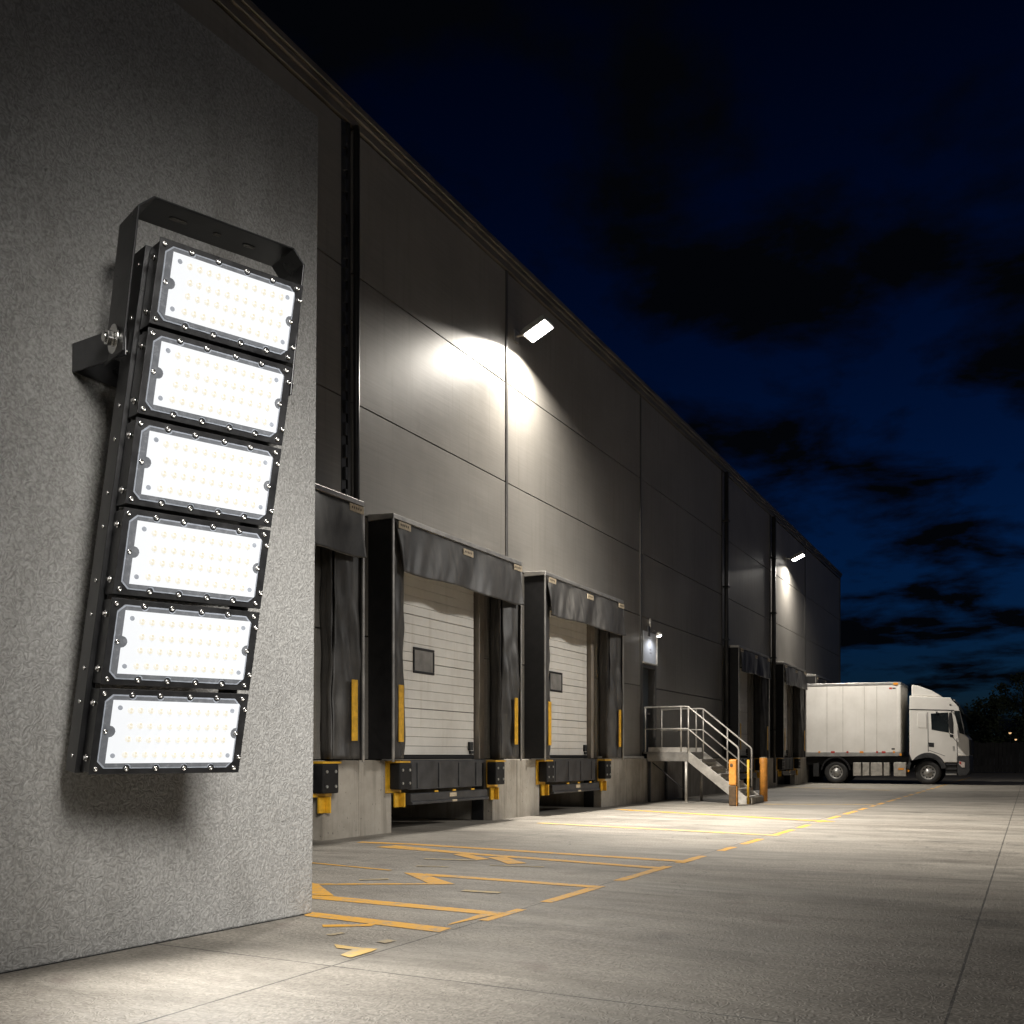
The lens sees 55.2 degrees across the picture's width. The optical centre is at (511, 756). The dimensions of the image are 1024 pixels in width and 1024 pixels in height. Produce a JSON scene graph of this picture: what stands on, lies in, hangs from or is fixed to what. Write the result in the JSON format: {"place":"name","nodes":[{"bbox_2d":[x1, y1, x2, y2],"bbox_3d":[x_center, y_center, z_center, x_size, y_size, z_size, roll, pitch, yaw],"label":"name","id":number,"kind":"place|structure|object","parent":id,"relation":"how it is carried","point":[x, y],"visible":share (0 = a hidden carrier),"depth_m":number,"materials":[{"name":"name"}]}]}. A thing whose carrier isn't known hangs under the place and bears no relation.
{"place":"outdoors","nodes":[
{"label":"outdoors","id":0,"kind":"place"},
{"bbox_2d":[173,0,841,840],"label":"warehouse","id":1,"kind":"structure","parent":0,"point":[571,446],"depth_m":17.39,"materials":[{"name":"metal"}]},
{"bbox_2d":[313,761,340,813],"bbox_3d":[-3.997,0.398,11.868,2.312,0.685,3.320,0,0,28],"label":"dock leveler","id":2,"kind":"object","parent":1,"relation":"attached to","point":[325,780],"visible":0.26,"depth_m":12.57,"materials":[{"name":"metal"}]},
{"bbox_2d":[315,483,366,761],"bbox_3d":[-3.002,-1.660,11.341,0.564,3.480,3.904,0,0,28],"label":"dock shelter","id":3,"kind":"object","parent":1,"relation":"attached to","point":[339,524],"visible":0.42,"depth_m":12.74,"materials":[{"name":"black fabric"}]},
{"bbox_2d":[403,572,473,758],"bbox_3d":[-1.293,-1.417,15.483,0.110,2.925,2.740,0,0,28],"label":"dock door","id":4,"kind":"structure","parent":1,"relation":"in","point":[438,648],"depth_m":15.68,"materials":[{"name":"paint"}]},
{"bbox_2d":[385,759,505,806],"bbox_3d":[-1.869,0.398,15.889,2.312,0.685,3.320,0,0,28],"label":"dock leveler","id":5,"kind":"object","parent":1,"relation":"attached to","point":[400,775],"visible":0.94,"depth_m":15.17,"materials":[{"name":"metal"}]},
{"bbox_2d":[368,513,523,761],"bbox_3d":[-0.873,-1.660,15.362,0.564,3.480,3.904,0,0,28],"label":"dock shelter","id":6,"kind":"object","parent":1,"relation":"attached to","point":[398,546],"visible":1,"depth_m":14.17,"materials":[{"name":"black fabric"}]},
{"bbox_2d":[514,315,553,343],"bbox_3d":[0.372,-7.652,17.588,0.683,0.304,0.400,0,0,28],"label":"wall lamp","id":7,"kind":"object","parent":1,"relation":"attached to","point":[536,328],"visible":1,"depth_m":17.47,"materials":[{"name":"metal"}]},
{"bbox_2d":[533,610,586,758],"bbox_3d":[0.957,-1.417,19.734,0.110,2.925,2.740,0,0,28],"label":"dock door","id":8,"kind":"structure","parent":1,"relation":"in","point":[567,638],"depth_m":20.09,"materials":[{"name":"paint"}]},
{"bbox_2d":[536,759,611,795],"bbox_3d":[0.381,0.398,20.141,2.312,0.685,3.320,0,0,28],"label":"dock leveler","id":9,"kind":"object","parent":1,"relation":"attached to","point":[556,770],"visible":0.91,"depth_m":19.50,"materials":[{"name":"metal"}]},
{"bbox_2d":[524,571,625,760],"bbox_3d":[1.376,-1.660,19.614,0.564,3.480,3.904,0,0,28],"label":"dock shelter","id":10,"kind":"object","parent":1,"relation":"attached to","point":[567,599],"visible":1,"depth_m":18.45,"materials":[{"name":"black fabric"}]},
{"bbox_2d":[641,664,655,751],"bbox_3d":[3.206,-1.150,23.963,0.330,2.100,1.000,0,0,28],"label":"entrance door","id":11,"kind":"structure","parent":1,"relation":"in","point":[648,673],"depth_m":24.29,"materials":[{"name":"metal"}]},
{"bbox_2d":[642,631,657,665],"bbox_3d":[3.372,-2.640,23.932,0.050,0.800,0.980,0,0,28],"label":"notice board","id":12,"kind":"object","parent":1,"relation":"attached to","point":[650,650],"visible":0.95,"depth_m":23.97,"materials":[{"name":"metal"}]},
{"bbox_2d":[647,618,661,636],"bbox_3d":[3.472,-3.123,23.821,0.361,0.475,0.168,0,0,17],"label":"door lamp","id":13,"kind":"object","parent":1,"relation":"attached to","point":[658,634],"visible":1,"depth_m":23.79,"materials":[{"name":"metal"}]},
{"bbox_2d":[729,668,747,757],"bbox_3d":[7.233,-1.417,31.596,0.110,2.925,2.740,0,0,28],"label":"dock door","id":14,"kind":"structure","parent":1,"relation":"in","point":[743,675],"depth_m":32.35,"materials":[{"name":"paint"}]},
{"bbox_2d":[731,758,759,778],"bbox_3d":[6.658,0.398,32.002,2.312,0.685,3.320,0,0,28],"label":"dock leveler","id":15,"kind":"object","parent":1,"relation":"attached to","point":[743,768],"visible":0.48,"depth_m":31.57,"materials":[{"name":"metal"}]},
{"bbox_2d":[729,645,770,756],"bbox_3d":[7.653,-1.660,31.476,0.564,3.480,3.904,0,0,28],"label":"dock shelter","id":16,"kind":"object","parent":1,"relation":"attached to","point":[755,663],"visible":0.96,"depth_m":31.41,"materials":[{"name":"black fabric"}]},
{"bbox_2d":[784,681,787,756],"bbox_3d":[10.088,-1.417,36.981,0.100,2.925,2.710,0,0,28],"label":"dock door","id":17,"kind":"structure","parent":1,"relation":"in","point":[785,685],"depth_m":37.89,"materials":[{"name":"paint"}]},
{"bbox_2d":[776,758,799,775],"bbox_3d":[9.511,0.398,37.394,2.312,0.685,3.320,0,0,28],"label":"dock leveler","id":18,"kind":"object","parent":1,"relation":"attached to","point":[787,763],"visible":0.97,"depth_m":36.85,"materials":[{"name":"metal"}]},
{"bbox_2d":[776,662,807,757],"bbox_3d":[10.506,-1.660,36.867,0.564,3.480,3.904,0,0,28],"label":"dock shelter","id":19,"kind":"object","parent":1,"relation":"attached to","point":[795,677],"visible":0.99,"depth_m":37.05,"materials":[{"name":"black fabric"}]},
{"bbox_2d":[786,551,804,561],"bbox_3d":[10.746,-7.572,37.193,0.683,0.304,0.400,0,0,28],"label":"wall lamp","id":20,"kind":"object","parent":1,"relation":"attached to","point":[797,556],"visible":1,"depth_m":37.04,"materials":[{"name":"metal"}]},
{"bbox_2d":[806,674,832,756],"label":"dock shelter","id":21,"kind":"object","parent":1,"relation":"attached to","point":[812,678],"visible":0.22,"depth_m":40.51,"materials":[{"name":"black rubber"}]},
{"bbox_2d":[0,759,1023,1023],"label":"ground","id":22,"kind":"structure","parent":0,"point":[904,905],"depth_m":6.11,"materials":[{"name":"concrete"}]},
{"bbox_2d":[0,0,317,973],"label":"block wall","id":23,"kind":"structure","parent":22,"relation":"on","point":[114,114],"depth_m":5.48,"materials":[{"name":"concrete"}]},
{"bbox_2d":[65,196,304,774],"bbox_3d":[-1.754,-1.405,5.365,1.019,2.996,1.191,0,0,28],"label":"floodlight","id":24,"kind":"object","parent":23,"relation":"attached to","point":[199,376],"depth_m":5.10,"materials":[{"name":"grey metal"}]},
{"bbox_2d":[312,862,388,869],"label":"road marking","id":25,"kind":"object","parent":22,"relation":"on","point":[351,866],"visible":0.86,"depth_m":9.73,"materials":[{"name":"yellow paint"}]},
{"bbox_2d":[335,944,375,957],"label":"road marking","id":26,"kind":"object","parent":22,"relation":"on","point":[354,951],"visible":1,"depth_m":5.52,"materials":[{"name":"yellow paint"}]},
{"bbox_2d":[304,912,449,931],"bbox_3d":[-1.029,1.096,6.416,1.302,0.001,0.410,0,0,32],"label":"road marking","id":27,"kind":"object","parent":22,"relation":"on","point":[371,922],"visible":0.92,"depth_m":6.42,"materials":[{"name":"yellow paint"}]},
{"bbox_2d":[319,873,452,884],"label":"road marking","id":28,"kind":"object","parent":22,"relation":"on","point":[428,879],"visible":0.9,"depth_m":8.50,"materials":[{"name":"yellow paint"}]},
{"bbox_2d":[312,883,504,924],"bbox_3d":[-1.125,1.096,7.492,2.600,0.001,0.634,0,0,45],"label":"road marking","id":29,"kind":"object","parent":22,"relation":"on","point":[318,890],"visible":0.8,"depth_m":7.24,"materials":[{"name":"yellow paint"}]},
{"bbox_2d":[326,858,543,942],"bbox_3d":[-0.762,1.095,8.112,1.425,0.001,4.626,0,0,12],"label":"road marking","id":30,"kind":"object","parent":22,"relation":"on","point":[386,941],"visible":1,"depth_m":7.98,"materials":[{"name":"yellow paint"}]},
{"bbox_2d":[454,853,524,863],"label":"road marking","id":31,"kind":"object","parent":22,"relation":"on","point":[507,860],"visible":1,"depth_m":10.49,"materials":[{"name":"yellow paint"}]},
{"bbox_2d":[426,873,604,887],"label":"road marking","id":32,"kind":"object","parent":22,"relation":"on","point":[523,881],"visible":1,"depth_m":8.64,"materials":[{"name":"yellow paint"}]},
{"bbox_2d":[357,842,688,861],"bbox_3d":[-0.028,1.096,11.402,4.459,0.001,0.263,0,0,32],"label":"road marking","id":33,"kind":"object","parent":22,"relation":"on","point":[534,851],"visible":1,"depth_m":11.21,"materials":[{"name":"yellow paint"}]},
{"bbox_2d":[380,845,666,868],"bbox_3d":[-0.046,1.096,10.726,3.870,0.001,0.310,0,0,39],"label":"road marking","id":34,"kind":"object","parent":22,"relation":"on","point":[416,848],"visible":1,"depth_m":10.70,"materials":[{"name":"yellow paint"}]},
{"bbox_2d":[542,823,778,835],"bbox_3d":[2.066,1.095,14.818,4.134,0.001,0.200,0,0,38],"label":"road marking","id":35,"kind":"object","parent":22,"relation":"on","point":[662,829],"visible":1,"depth_m":14.64,"materials":[{"name":"yellow paint"}]},
{"bbox_2d":[616,809,833,821],"bbox_3d":[3.777,1.095,18.275,0.216,0.001,4.925,0,0,-40],"label":"road marking","id":36,"kind":"object","parent":22,"relation":"on","point":[727,815],"visible":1,"depth_m":18.09,"materials":[{"name":"yellow paint"}]},
{"bbox_2d":[480,777,970,920],"bbox_3d":[11.680,1.097,28.478,0.110,0.001,49.871,0,0,28],"label":"road marking","id":37,"kind":"object","parent":22,"relation":"on","point":[567,895],"visible":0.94,"depth_m":9.01,"materials":[{"name":"yellow paint"}]},
{"bbox_2d":[729,759,737,805],"bbox_3d":[4.899,0.584,21.671,0.177,1.028,0.179,0,0,28],"label":"bollard","id":38,"kind":"object","parent":22,"relation":"on","point":[733,782],"visible":1,"depth_m":21.60,"materials":[{"name":"metal"}]},
{"bbox_2d":[759,757,767,800],"bbox_3d":[6.135,0.561,23.907,0.194,1.073,0.194,0,0,28],"label":"bollard","id":39,"kind":"object","parent":22,"relation":"on","point":[763,776],"visible":0.86,"depth_m":23.82,"materials":[{"name":"metal"}]},
{"bbox_2d":[824,804,873,804],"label":"road marking","id":40,"kind":"object","parent":22,"relation":"on","point":[848,804],"visible":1,"depth_m":22.20,"materials":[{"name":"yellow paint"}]},
{"bbox_2d":[806,682,973,783],"bbox_3d":[15.191,-0.926,39.576,6.160,4.049,2.890,0,0,28],"label":"box truck","id":41,"kind":"object","parent":22,"relation":"on","point":[856,719],"visible":0.98,"depth_m":38.76,"materials":[{"name":"metal"}]},
{"bbox_2d":[964,700,993,759],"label":"broadleaf tree","id":42,"kind":"object","parent":22,"relation":"on","point":[977,727],"visible":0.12,"depth_m":91.16,"materials":[{"name":"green plant"}]},
{"bbox_2d":[964,688,1023,767],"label":"broadleaf tree","id":43,"kind":"object","parent":22,"relation":"on","point":[992,723],"visible":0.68,"depth_m":86.85,"materials":[{"name":"green plant"}]},
{"bbox_2d":[988,672,1023,746],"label":"broadleaf tree","id":44,"kind":"object","parent":22,"relation":"on","point":[1010,704],"visible":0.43,"depth_m":95.43,"materials":[{"name":"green plant"}]},
{"bbox_2d":[251,0,1023,758],"label":"sky","id":45,"kind":"structure","parent":0,"point":[799,224],"materials":[{"name":"blue"}]},
{"bbox_2d":[643,706,763,803],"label":"access staircase","id":46,"kind":"structure","parent":0,"point":[696,757],"depth_m":23.32,"materials":[{"name":"metal"}]},
{"bbox_2d":[841,742,1023,772],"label":"boundary fence","id":47,"kind":"object","parent":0,"point":[986,757],"visible":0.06,"depth_m":64.59,"materials":[{"name":"black metal"}]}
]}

